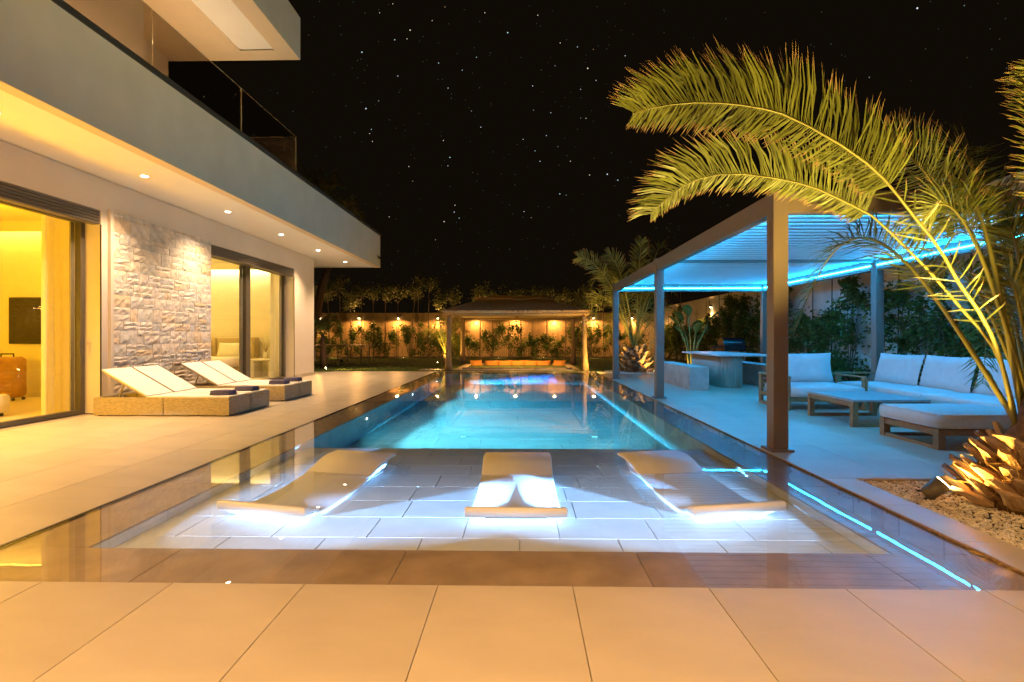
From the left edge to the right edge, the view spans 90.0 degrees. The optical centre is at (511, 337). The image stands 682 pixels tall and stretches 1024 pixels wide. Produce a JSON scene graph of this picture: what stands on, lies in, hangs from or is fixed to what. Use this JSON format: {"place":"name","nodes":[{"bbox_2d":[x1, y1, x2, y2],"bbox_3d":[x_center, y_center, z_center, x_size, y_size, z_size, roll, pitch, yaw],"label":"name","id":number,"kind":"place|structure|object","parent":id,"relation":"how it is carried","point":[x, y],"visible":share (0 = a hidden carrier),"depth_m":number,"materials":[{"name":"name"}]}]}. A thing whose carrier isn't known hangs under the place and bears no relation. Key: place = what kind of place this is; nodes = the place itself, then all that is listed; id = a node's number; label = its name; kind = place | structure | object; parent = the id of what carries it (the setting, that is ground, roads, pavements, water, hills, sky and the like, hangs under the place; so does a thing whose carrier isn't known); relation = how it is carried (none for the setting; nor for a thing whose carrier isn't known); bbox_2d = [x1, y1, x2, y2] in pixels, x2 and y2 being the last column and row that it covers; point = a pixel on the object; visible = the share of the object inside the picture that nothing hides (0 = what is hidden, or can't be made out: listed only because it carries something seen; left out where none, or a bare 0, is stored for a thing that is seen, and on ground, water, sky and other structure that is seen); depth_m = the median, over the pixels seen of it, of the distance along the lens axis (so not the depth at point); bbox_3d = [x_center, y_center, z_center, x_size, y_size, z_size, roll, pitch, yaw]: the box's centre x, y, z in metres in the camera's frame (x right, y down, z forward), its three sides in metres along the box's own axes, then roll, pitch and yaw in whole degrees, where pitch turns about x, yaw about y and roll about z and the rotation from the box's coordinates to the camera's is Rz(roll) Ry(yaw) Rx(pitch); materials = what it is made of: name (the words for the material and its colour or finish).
{"place":"outdoors","nodes":[
{"label":"outdoors","id":0,"kind":"place"},
{"bbox_2d":[315,356,664,357],"bbox_3d":[-3.991,1.370,11.177,23.600,0.610,34.200,0,0,1],"label":"planting bed","id":1,"kind":"object","parent":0,"point":[452,357],"visible":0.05,"depth_m":26.86,"materials":[{"name":"plant"}]},
{"bbox_2d":[314,333,336,356],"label":"shrub","id":2,"kind":"object","parent":1,"relation":"on","point":[332,341],"visible":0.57,"depth_m":27.38,"materials":[{"name":"green plant"}]},
{"bbox_2d":[324,281,334,356],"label":"slim tree","id":3,"kind":"object","parent":1,"relation":"on","point":[327,292],"visible":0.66,"depth_m":27.55,"materials":[{"name":"green plant"}]},
{"bbox_2d":[329,272,350,356],"bbox_3d":[-9.227,-1.185,27.468,1.188,4.521,1.160,0,0,1],"label":"slim tree","id":4,"kind":"object","parent":1,"relation":"on","point":[337,283],"visible":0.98,"depth_m":27.50,"materials":[{"name":"green plant"}]},
{"bbox_2d":[332,322,360,356],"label":"shrub","id":5,"kind":"object","parent":1,"relation":"on","point":[353,338],"visible":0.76,"depth_m":27.38,"materials":[{"name":"green plant"}]},
{"bbox_2d":[340,290,363,356],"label":"slim tree","id":6,"kind":"object","parent":1,"relation":"on","point":[350,301],"visible":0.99,"depth_m":27.42,"materials":[{"name":"green plant"}]},
{"bbox_2d":[350,281,367,356],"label":"slim tree","id":7,"kind":"object","parent":1,"relation":"on","point":[361,291],"visible":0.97,"depth_m":27.54,"materials":[{"name":"green plant"}]},
{"bbox_2d":[351,320,382,356],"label":"shrub","id":8,"kind":"object","parent":1,"relation":"on","point":[369,334],"visible":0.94,"depth_m":27.39,"materials":[{"name":"green plant"}]},
{"bbox_2d":[365,282,380,356],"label":"slim tree","id":9,"kind":"object","parent":1,"relation":"on","point":[373,295],"visible":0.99,"depth_m":27.30,"materials":[{"name":"green plant"}]},
{"bbox_2d":[373,326,401,356],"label":"shrub","id":10,"kind":"object","parent":1,"relation":"on","point":[390,336],"visible":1,"depth_m":27.31,"materials":[{"name":"green plant"}]},
{"bbox_2d":[377,281,397,355],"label":"slim tree","id":11,"kind":"object","parent":1,"relation":"on","point":[388,291],"visible":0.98,"depth_m":27.39,"materials":[{"name":"green plant"}]},
{"bbox_2d":[387,283,409,356],"bbox_3d":[-6.169,-0.950,27.634,1.115,4.051,1.169,0,0,42],"label":"slim tree","id":12,"kind":"object","parent":1,"relation":"on","point":[396,290],"visible":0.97,"depth_m":27.54,"materials":[{"name":"green plant"}]},
{"bbox_2d":[398,320,425,356],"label":"shrub","id":13,"kind":"object","parent":1,"relation":"on","point":[406,331],"visible":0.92,"depth_m":27.59,"materials":[{"name":"green plant"}]},
{"bbox_2d":[404,280,423,356],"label":"slim tree","id":14,"kind":"object","parent":1,"relation":"on","point":[414,293],"visible":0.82,"depth_m":27.50,"materials":[{"name":"green plant"}]},
{"bbox_2d":[409,274,425,355],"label":"slim tree","id":15,"kind":"object","parent":1,"relation":"on","point":[417,281],"visible":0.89,"depth_m":27.39,"materials":[{"name":"green plant"}]},
{"bbox_2d":[415,331,442,356],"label":"shrub","id":16,"kind":"object","parent":1,"relation":"on","point":[421,352],"visible":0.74,"depth_m":27.43,"materials":[{"name":"green plant"}]},
{"bbox_2d":[421,273,441,356],"bbox_3d":[-4.326,-1.179,27.422,1.170,4.508,0.879,0,0,1],"label":"slim tree","id":17,"kind":"object","parent":1,"relation":"on","point":[432,283],"visible":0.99,"depth_m":27.33,"materials":[{"name":"green plant"}]},
{"bbox_2d":[430,287,446,356],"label":"slim tree","id":18,"kind":"object","parent":1,"relation":"on","point":[440,300],"visible":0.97,"depth_m":27.30,"materials":[{"name":"green plant"}]},
{"bbox_2d":[441,285,460,356],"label":"slim tree","id":19,"kind":"object","parent":1,"relation":"on","point":[451,300],"visible":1,"depth_m":27.20,"materials":[{"name":"green plant"}]},
{"bbox_2d":[452,334,482,356],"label":"shrub","id":20,"kind":"object","parent":1,"relation":"on","point":[469,342],"visible":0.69,"depth_m":27.20,"materials":[{"name":"green plant"}]},
{"bbox_2d":[468,281,489,356],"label":"slim tree","id":21,"kind":"object","parent":1,"relation":"on","point":[478,291],"visible":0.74,"depth_m":27.40,"materials":[{"name":"green plant"}]},
{"bbox_2d":[315,313,653,356],"bbox_3d":[-3.343,-0.130,28.128,22.340,2.410,0.120,0,0,1],"label":"back fence","id":22,"kind":"object","parent":1,"relation":"on","point":[556,327],"visible":0.41,"depth_m":28.04,"materials":[{"name":"wood"}]},
{"bbox_2d":[477,322,505,355],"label":"shrub","id":23,"kind":"object","parent":1,"relation":"on","point":[486,338],"visible":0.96,"depth_m":27.42,"materials":[{"name":"green plant"}]},
{"bbox_2d":[498,321,525,356],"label":"shrub","id":24,"kind":"object","parent":1,"relation":"on","point":[511,329],"visible":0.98,"depth_m":27.24,"materials":[{"name":"green plant"}]},
{"bbox_2d":[516,332,544,356],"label":"shrub","id":25,"kind":"object","parent":1,"relation":"on","point":[531,342],"visible":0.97,"depth_m":27.29,"materials":[{"name":"green plant"}]},
{"bbox_2d":[534,286,556,356],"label":"slim tree","id":26,"kind":"object","parent":1,"relation":"on","point":[547,291],"visible":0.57,"depth_m":27.37,"materials":[{"name":"green plant"}]},
{"bbox_2d":[540,333,566,356],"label":"shrub","id":27,"kind":"object","parent":1,"relation":"on","point":[548,348],"visible":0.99,"depth_m":27.36,"materials":[{"name":"green plant"}]},
{"bbox_2d":[552,287,573,356],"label":"slim tree","id":28,"kind":"object","parent":1,"relation":"on","point":[563,294],"visible":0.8,"depth_m":27.25,"materials":[{"name":"green plant"}]},
{"bbox_2d":[562,324,589,356],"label":"shrub","id":29,"kind":"object","parent":1,"relation":"on","point":[576,336],"visible":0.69,"depth_m":27.31,"materials":[{"name":"green plant"}]},
{"bbox_2d":[563,291,588,356],"bbox_3d":[3.430,-0.724,27.241,1.365,3.600,1.150,0,0,1],"label":"slim tree","id":30,"kind":"object","parent":1,"relation":"on","point":[576,296],"visible":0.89,"depth_m":27.17,"materials":[{"name":"green plant"}]},
{"bbox_2d":[577,283,598,356],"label":"slim tree","id":31,"kind":"object","parent":1,"relation":"on","point":[586,290],"visible":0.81,"depth_m":27.16,"materials":[{"name":"green plant"}]},
{"bbox_2d":[579,320,602,356],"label":"shrub","id":32,"kind":"object","parent":1,"relation":"on","point":[597,335],"visible":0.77,"depth_m":27.43,"materials":[{"name":"green plant"}]},
{"bbox_2d":[593,291,611,354],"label":"slim tree","id":33,"kind":"object","parent":1,"relation":"on","point":[604,305],"visible":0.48,"depth_m":27.31,"materials":[{"name":"green plant"}]},
{"bbox_2d":[601,324,626,356],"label":"shrub","id":34,"kind":"object","parent":1,"relation":"on","point":[610,332],"visible":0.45,"depth_m":27.20,"materials":[{"name":"green plant"}]},
{"bbox_2d":[739,292,759,362],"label":"shrub","id":35,"kind":"object","parent":1,"relation":"on","point":[752,340],"visible":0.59,"depth_m":15.98,"materials":[{"name":"green plant"}]},
{"bbox_2d":[749,294,759,350],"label":"shrub","id":36,"kind":"object","parent":1,"relation":"on","point":[757,305],"visible":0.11,"depth_m":15.15,"materials":[{"name":"green plant"}]},
{"bbox_2d":[788,287,797,353],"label":"shrub","id":37,"kind":"object","parent":1,"relation":"on","point":[789,311],"visible":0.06,"depth_m":13.94,"materials":[{"name":"green plant"}]},
{"bbox_2d":[788,283,828,353],"bbox_3d":[7.581,-0.138,13.112,1.112,2.575,1.314,0,0,1],"label":"shrub","id":38,"kind":"object","parent":1,"relation":"on","point":[799,340],"visible":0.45,"depth_m":12.96,"materials":[{"name":"green plant"}]},
{"bbox_2d":[804,279,854,382],"bbox_3d":[7.374,-0.134,12.043,1.004,2.582,1.281,0,0,1],"label":"shrub","id":39,"kind":"object","parent":1,"relation":"on","point":[820,340],"visible":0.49,"depth_m":12.11,"materials":[{"name":"green plant"}]},
{"bbox_2d":[815,274,870,381],"bbox_3d":[7.354,-0.562,11.293,1.001,3.326,1.303,0,0,-32],"label":"shrub","id":40,"kind":"object","parent":1,"relation":"on","point":[850,285],"visible":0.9,"depth_m":11.15,"materials":[{"name":"green plant"}]},
{"bbox_2d":[664,171,1023,387],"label":"side fence","id":41,"kind":"object","parent":1,"relation":"on","point":[821,293],"visible":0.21,"depth_m":11.48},
{"bbox_2d":[854,267,934,357],"bbox_3d":[7.536,-0.369,10.065,1.049,2.911,1.385,0,0,1],"label":"shrub","id":42,"kind":"object","parent":1,"relation":"on","point":[900,298],"visible":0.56,"depth_m":10.01,"materials":[{"name":"green plant"}]},
{"bbox_2d":[896,240,978,389],"bbox_3d":[7.498,-0.372,9.036,0.986,2.907,1.380,0,0,1],"label":"shrub","id":43,"kind":"object","parent":1,"relation":"on","point":[922,328],"visible":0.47,"depth_m":9.07,"materials":[{"name":"green plant"}]},
{"bbox_2d":[920,253,998,389],"bbox_3d":[7.311,-0.145,8.358,1.050,2.560,1.371,0,0,1],"label":"shrub","id":44,"kind":"object","parent":1,"relation":"on","point":[951,334],"visible":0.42,"depth_m":8.57,"materials":[{"name":"green plant"}]},
{"bbox_2d":[949,248,1023,359],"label":"shrub","id":45,"kind":"object","parent":1,"relation":"on","point":[978,340],"visible":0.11,"depth_m":7.73,"materials":[{"name":"green plant"}]},
{"bbox_2d":[314,358,686,371],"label":"lawn","id":46,"kind":"structure","parent":0,"point":[490,366],"depth_m":19.63,"materials":[{"name":"grass"}]},
{"bbox_2d":[263,140,306,172],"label":"palm","id":47,"kind":"object","parent":46,"relation":"on","point":[277,152],"visible":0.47,"depth_m":18.97,"materials":[{"name":"plant"}]},
{"bbox_2d":[304,168,348,204],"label":"palm","id":48,"kind":"object","parent":46,"relation":"on","point":[325,187],"visible":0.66,"depth_m":20.35,"materials":[{"name":"plant"}]},
{"bbox_2d":[314,312,343,368],"bbox_3d":[-6.413,0.102,17.426,1.655,2.001,1.614,0,0,1],"label":"palm","id":49,"kind":"object","parent":46,"relation":"on","point":[321,325],"visible":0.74,"depth_m":17.34,"materials":[{"name":"plant"}]},
{"bbox_2d":[314,195,365,347],"bbox_3d":[-7.575,-2.549,22.002,2.571,7.366,1.896,0,0,-27],"label":"palm","id":50,"kind":"object","parent":46,"relation":"on","point":[319,296],"visible":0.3,"depth_m":22.03,"materials":[{"name":"plant"}]},
{"bbox_2d":[314,345,372,361],"bbox_3d":[-7.577,0.710,22.646,2.600,0.730,1.400,0,0,1],"label":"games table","id":51,"kind":"object","parent":46,"relation":"on","point":[338,359],"visible":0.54,"depth_m":22.01,"materials":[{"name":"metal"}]},
{"bbox_2d":[419,316,477,363],"bbox_3d":[-2.606,-0.014,20.878,2.464,2.218,2.407,0,0,1],"label":"palm","id":52,"kind":"object","parent":46,"relation":"on","point":[442,336],"visible":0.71,"depth_m":20.71,"materials":[{"name":"plant"}]},
{"bbox_2d":[440,295,589,370],"bbox_3d":[0.153,-0.195,18.342,5.111,2.557,5.035,0,0,1],"label":"gazebo","id":53,"kind":"object","parent":46,"relation":"on","point":[507,307],"visible":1,"depth_m":16.47,"materials":[{"name":"brown wood"}]},
{"bbox_2d":[454,364,580,370],"bbox_3d":[0.195,1.315,18.410,4.100,0.520,3.820,0,0,1],"label":"sunken seat","id":54,"kind":"object","parent":46,"relation":"on","point":[566,365],"visible":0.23,"depth_m":16.72,"materials":[{"name":"fabric"}]},
{"bbox_2d":[664,308,674,358],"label":"shrub","id":55,"kind":"object","parent":46,"relation":"on","point":[666,335],"visible":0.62,"depth_m":24.66,"materials":[{"name":"green plant"}]},
{"bbox_2d":[667,292,684,359],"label":"shrub","id":56,"kind":"object","parent":46,"relation":"on","point":[672,328],"visible":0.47,"depth_m":23.70,"materials":[{"name":"green plant"}]},
{"bbox_2d":[670,324,690,361],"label":"shrub","id":57,"kind":"object","parent":46,"relation":"on","point":[679,341],"visible":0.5,"depth_m":23.01,"materials":[{"name":"green plant"}]},
{"bbox_2d":[677,321,695,357],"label":"shrub","id":58,"kind":"object","parent":46,"relation":"on","point":[686,328],"visible":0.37,"depth_m":21.96,"materials":[{"name":"green plant"}]},
{"bbox_2d":[688,302,711,350],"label":"shrub","id":59,"kind":"object","parent":46,"relation":"on","point":[699,345],"visible":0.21,"depth_m":20.73,"materials":[{"name":"green plant"}]},
{"bbox_2d":[695,301,716,350],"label":"shrub","id":60,"kind":"object","parent":46,"relation":"on","point":[704,336],"visible":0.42,"depth_m":20.08,"materials":[{"name":"green plant"}]},
{"bbox_2d":[701,294,722,350],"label":"shrub","id":61,"kind":"object","parent":46,"relation":"on","point":[711,325],"visible":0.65,"depth_m":19.05,"materials":[{"name":"green plant"}]},
{"bbox_2d":[712,292,738,351],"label":"shrub","id":62,"kind":"object","parent":46,"relation":"on","point":[727,321],"visible":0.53,"depth_m":17.77,"materials":[{"name":"green plant"}]},
{"bbox_2d":[721,292,753,359],"bbox_3d":[7.453,-0.572,16.867,1.121,3.305,1.484,0,0,26],"label":"shrub","id":63,"kind":"object","parent":46,"relation":"on","point":[742,314],"visible":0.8,"depth_m":16.77,"materials":[{"name":"green plant"}]},
{"bbox_2d":[0,371,1023,681],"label":"terrace","id":64,"kind":"structure","parent":0,"point":[54,471],"depth_m":1.99,"materials":[{"name":"tile"}]},
{"bbox_2d":[93,367,249,415],"bbox_3d":[-4.765,0.757,7.234,1.875,0.636,0.550,0,0,1],"label":"sun lounger","id":65,"kind":"object","parent":64,"relation":"on","point":[150,397],"visible":0.98,"depth_m":6.97,"materials":[{"name":"wicker"}]},
{"bbox_2d":[209,389,236,394],"bbox_3d":[-4.056,0.774,7.197,0.300,0.065,0.190,0,0,-2],"label":"towel","id":66,"kind":"object","parent":65,"relation":"on","point":[224,392],"visible":1,"depth_m":7.11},
{"bbox_2d":[0,0,380,427],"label":"house","id":67,"kind":"structure","parent":64,"relation":"on","point":[194,222],"depth_m":7.91,"materials":[{"name":"paint"}]},
{"bbox_2d":[0,394,9,415],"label":"ottoman","id":68,"kind":"object","parent":67,"relation":"on","point":[4,403],"visible":1,"depth_m":6.95,"materials":[{"name":"fabric"}]},
{"bbox_2d":[0,353,26,400],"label":"suitcase","id":69,"kind":"object","parent":67,"relation":"on","point":[13,377],"visible":0.89,"depth_m":8.61,"materials":[{"name":"leather"}]},
{"bbox_2d":[9,297,40,343],"bbox_3d":[-8.684,-0.297,9.187,0.670,0.835,0.051,0,0,1],"label":"television","id":70,"kind":"object","parent":67,"relation":"attached to","point":[24,320],"depth_m":9.16,"materials":[{"name":"black glass"}]},
{"bbox_2d":[0,201,84,427],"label":"sliding door","id":71,"kind":"structure","parent":67,"relation":"in","point":[76,228],"depth_m":7.16,"materials":[{"name":"glass"}]},
{"bbox_2d":[41,214,69,414],"bbox_3d":[-6.410,-0.455,7.502,0.081,3.040,1.040,0,0,1],"label":"curtain","id":72,"kind":"object","parent":67,"relation":"hanging from","point":[54,315],"visible":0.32,"depth_m":7.14,"materials":[{"name":"fabric"}]},
{"bbox_2d":[211,337,258,371],"bbox_3d":[-8.080,0.510,13.154,2.050,1.030,2.240,0,0,1],"label":"bed","id":73,"kind":"object","parent":67,"relation":"on","point":[232,362],"visible":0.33,"depth_m":14.05,"materials":[{"name":"fabric"}]},
{"bbox_2d":[216,343,238,356],"bbox_3d":[-7.689,0.345,13.987,0.720,0.389,0.265,0,0,1],"label":"pillow","id":74,"kind":"object","parent":73,"relation":"on","point":[228,349],"visible":0.77,"depth_m":13.89,"materials":[{"name":"fabric"}]},
{"bbox_2d":[211,256,285,379],"bbox_3d":[-6.006,-0.295,11.597,0.105,2.740,3.584,0,0,1],"label":"sliding door","id":75,"kind":"structure","parent":67,"relation":"in","point":[244,270],"depth_m":11.53,"materials":[{"name":"brown metal"}]},
{"bbox_2d":[250,358,269,377],"bbox_3d":[-6.681,0.825,13.853,0.600,0.500,0.450,0,0,1],"label":"side table","id":76,"kind":"object","parent":67,"relation":"on","point":[255,367],"visible":0.58,"depth_m":13.67,"materials":[{"name":"white paint"}]},
{"bbox_2d":[270,273,279,377],"bbox_3d":[-6.244,-0.455,13.729,0.081,3.040,0.980,0,0,1],"label":"curtain","id":77,"kind":"object","parent":67,"relation":"hanging from","point":[274,325],"visible":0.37,"depth_m":13.39,"materials":[{"name":"fabric"}]},
{"bbox_2d":[128,365,268,409],"bbox_3d":[-4.755,0.757,7.793,1.875,0.636,0.550,0,0,1],"label":"sun lounger","id":78,"kind":"object","parent":64,"relation":"on","point":[175,383],"visible":0.45,"depth_m":7.77,"materials":[{"name":"fabric"}]},
{"bbox_2d":[235,385,258,390],"bbox_3d":[-4.025,0.774,7.777,0.300,0.065,0.190,0,0,7],"label":"towel","id":79,"kind":"object","parent":78,"relation":"on","point":[245,388],"visible":0.91,"depth_m":7.70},
{"bbox_2d":[182,362,298,400],"bbox_3d":[-4.735,0.757,8.868,1.875,0.636,0.550,0,0,1],"label":"sun lounger","id":80,"kind":"object","parent":64,"relation":"on","point":[277,392],"visible":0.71,"depth_m":8.74,"materials":[{"name":"fabric"}]},
{"bbox_2d":[199,360,311,396],"bbox_3d":[-4.724,0.757,9.428,1.875,0.636,0.550,0,0,1],"label":"sun lounger","id":81,"kind":"object","parent":64,"relation":"on","point":[305,386],"visible":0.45,"depth_m":9.41,"materials":[{"name":"fabric"}]},
{"bbox_2d":[0,406,1023,590],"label":"pool basin","id":82,"kind":"object","parent":64,"relation":"in","point":[401,519],"visible":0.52,"depth_m":3.07,"materials":[{"name":"tile"}]},
{"bbox_2d":[0,373,431,549],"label":"pool slot","id":83,"kind":"object","parent":82,"relation":"on","point":[67,520],"visible":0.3,"depth_m":3.60,"materials":[{"name":"black ceramic"}]},
{"bbox_2d":[216,450,395,519],"bbox_3d":[-1.432,1.087,3.867,0.636,0.165,1.366,0,0,13],"label":"pool lounger","id":84,"kind":"object","parent":82,"relation":"on","point":[327,482],"visible":1,"depth_m":3.80,"materials":[{"name":"white plastic"}]},
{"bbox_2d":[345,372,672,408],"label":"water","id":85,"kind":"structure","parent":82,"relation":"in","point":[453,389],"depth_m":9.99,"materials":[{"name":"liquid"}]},
{"bbox_2d":[464,452,566,520],"bbox_3d":[0.036,1.087,3.813,0.636,0.165,1.366,0,0,1],"label":"pool lounger","id":86,"kind":"object","parent":82,"relation":"on","point":[516,486],"visible":1,"depth_m":3.75,"materials":[{"name":"white plastic"}]},
{"bbox_2d":[617,450,785,518],"bbox_3d":[1.319,1.087,3.877,0.636,0.165,1.366,0,0,-10],"label":"pool lounger","id":87,"kind":"object","parent":82,"relation":"on","point":[678,480],"visible":1,"depth_m":3.81,"materials":[{"name":"white plastic"}]},
{"bbox_2d":[596,372,1023,576],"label":"pool edge trim","id":88,"kind":"structure","parent":82,"relation":"attached to","point":[1000,563],"depth_m":3.22,"materials":[{"name":"stone"}]},
{"bbox_2d":[604,370,653,373],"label":"white gravel","id":89,"kind":"structure","parent":64,"relation":"on","point":[610,371],"depth_m":15.16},
{"bbox_2d":[572,236,685,372],"bbox_3d":[3.668,-1.008,15.477,3.306,4.236,3.274,0,0,-28],"label":"palm","id":90,"kind":"object","parent":89,"relation":"on","point":[634,354],"visible":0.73,"depth_m":15.51,"materials":[{"name":"plant"}]},
{"bbox_2d":[664,361,708,389],"bbox_3d":[3.813,0.840,11.596,0.390,0.470,2.470,0,0,1],"label":"concrete bench","id":91,"kind":"object","parent":64,"relation":"on","point":[687,376],"visible":0.81,"depth_m":10.57,"materials":[{"name":"concrete"}]},
{"bbox_2d":[669,305,718,363],"bbox_3d":[4.920,0.108,14.380,1.209,1.941,1.367,0,0,-19],"label":"banana plant","id":92,"kind":"object","parent":64,"relation":"on","point":[697,324],"visible":0.86,"depth_m":14.18,"materials":[{"name":"green plant"}]},
{"bbox_2d":[682,351,766,387],"bbox_3d":[4.859,0.718,11.886,1.070,0.715,2.450,0,0,1],"label":"dining table","id":93,"kind":"object","parent":64,"relation":"on","point":[725,369],"visible":0.81,"depth_m":10.92,"materials":[{"name":"concrete"}]},
{"bbox_2d":[706,338,756,360],"bbox_3d":[6.077,0.544,14.168,1.220,1.062,0.542,0,0,1],"label":"barbecue","id":94,"kind":"object","parent":64,"relation":"on","point":[732,344],"visible":0.69,"depth_m":13.96,"materials":[{"name":"black metal"}]},
{"bbox_2d":[742,361,765,385],"bbox_3d":[5.660,0.840,11.971,0.370,0.470,2.150,0,0,1],"label":"concrete bench","id":95,"kind":"object","parent":64,"relation":"on","point":[750,371],"visible":0.29,"depth_m":11.69,"materials":[{"name":"concrete"}]},
{"bbox_2d":[758,353,867,410],"bbox_3d":[4.625,0.663,7.941,1.170,0.824,0.948,0,0,1],"label":"armchair","id":96,"kind":"object","parent":64,"relation":"on","point":[809,372],"visible":0.68,"depth_m":8.10,"materials":[{"name":"fabric"}]},
{"bbox_2d":[611,189,1023,451],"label":"pergola","id":97,"kind":"object","parent":64,"relation":"on","point":[773,213],"visible":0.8,"depth_m":7.48,"materials":[{"name":"brown metal"}]},
{"bbox_2d":[807,391,930,426],"bbox_3d":[4.529,0.910,6.581,0.908,0.330,0.990,0,0,1],"label":"coffee table","id":98,"kind":"object","parent":64,"relation":"on","point":[851,399],"visible":0.96,"depth_m":6.49,"materials":[{"name":"brown wood"}]},
{"bbox_2d":[835,353,1017,409],"bbox_3d":[5.776,0.666,6.628,0.898,0.818,3.776,0,0,1],"label":"sofa","id":99,"kind":"object","parent":64,"relation":"on","point":[943,380],"visible":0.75,"depth_m":6.98,"materials":[{"name":"fabric"}]},
{"bbox_2d":[879,404,1017,449],"bbox_3d":[4.579,0.895,5.255,1.066,0.360,0.826,0,0,1],"label":"footstool","id":100,"kind":"object","parent":64,"relation":"on","point":[939,423],"visible":0.88,"depth_m":5.01,"materials":[{"name":"fabric"}]},
{"bbox_2d":[168,0,1023,312],"label":"sky","id":101,"kind":"structure","parent":0,"point":[883,41],"materials":[{"name":"black"}]},
{"bbox_2d":[862,480,1023,548],"bbox_3d":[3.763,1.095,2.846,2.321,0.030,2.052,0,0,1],"label":"gravel","id":102,"kind":"structure","parent":0,"point":[1007,533],"depth_m":3.20,"materials":[{"name":"gravel"}]},
{"bbox_2d":[606,37,1023,516],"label":"date palm","id":103,"kind":"object","parent":102,"relation":"on","point":[992,476],"visible":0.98,"depth_m":3.54,"materials":[{"name":"plant"}]},
{"bbox_2d":[921,476,950,499],"bbox_3d":[2.832,1.010,3.425,0.159,0.157,0.112,0,0,20],"label":"garden spotlight","id":104,"kind":"object","parent":102,"relation":"on","point":[935,487],"visible":1,"depth_m":3.39,"materials":[{"name":"brown metal"}]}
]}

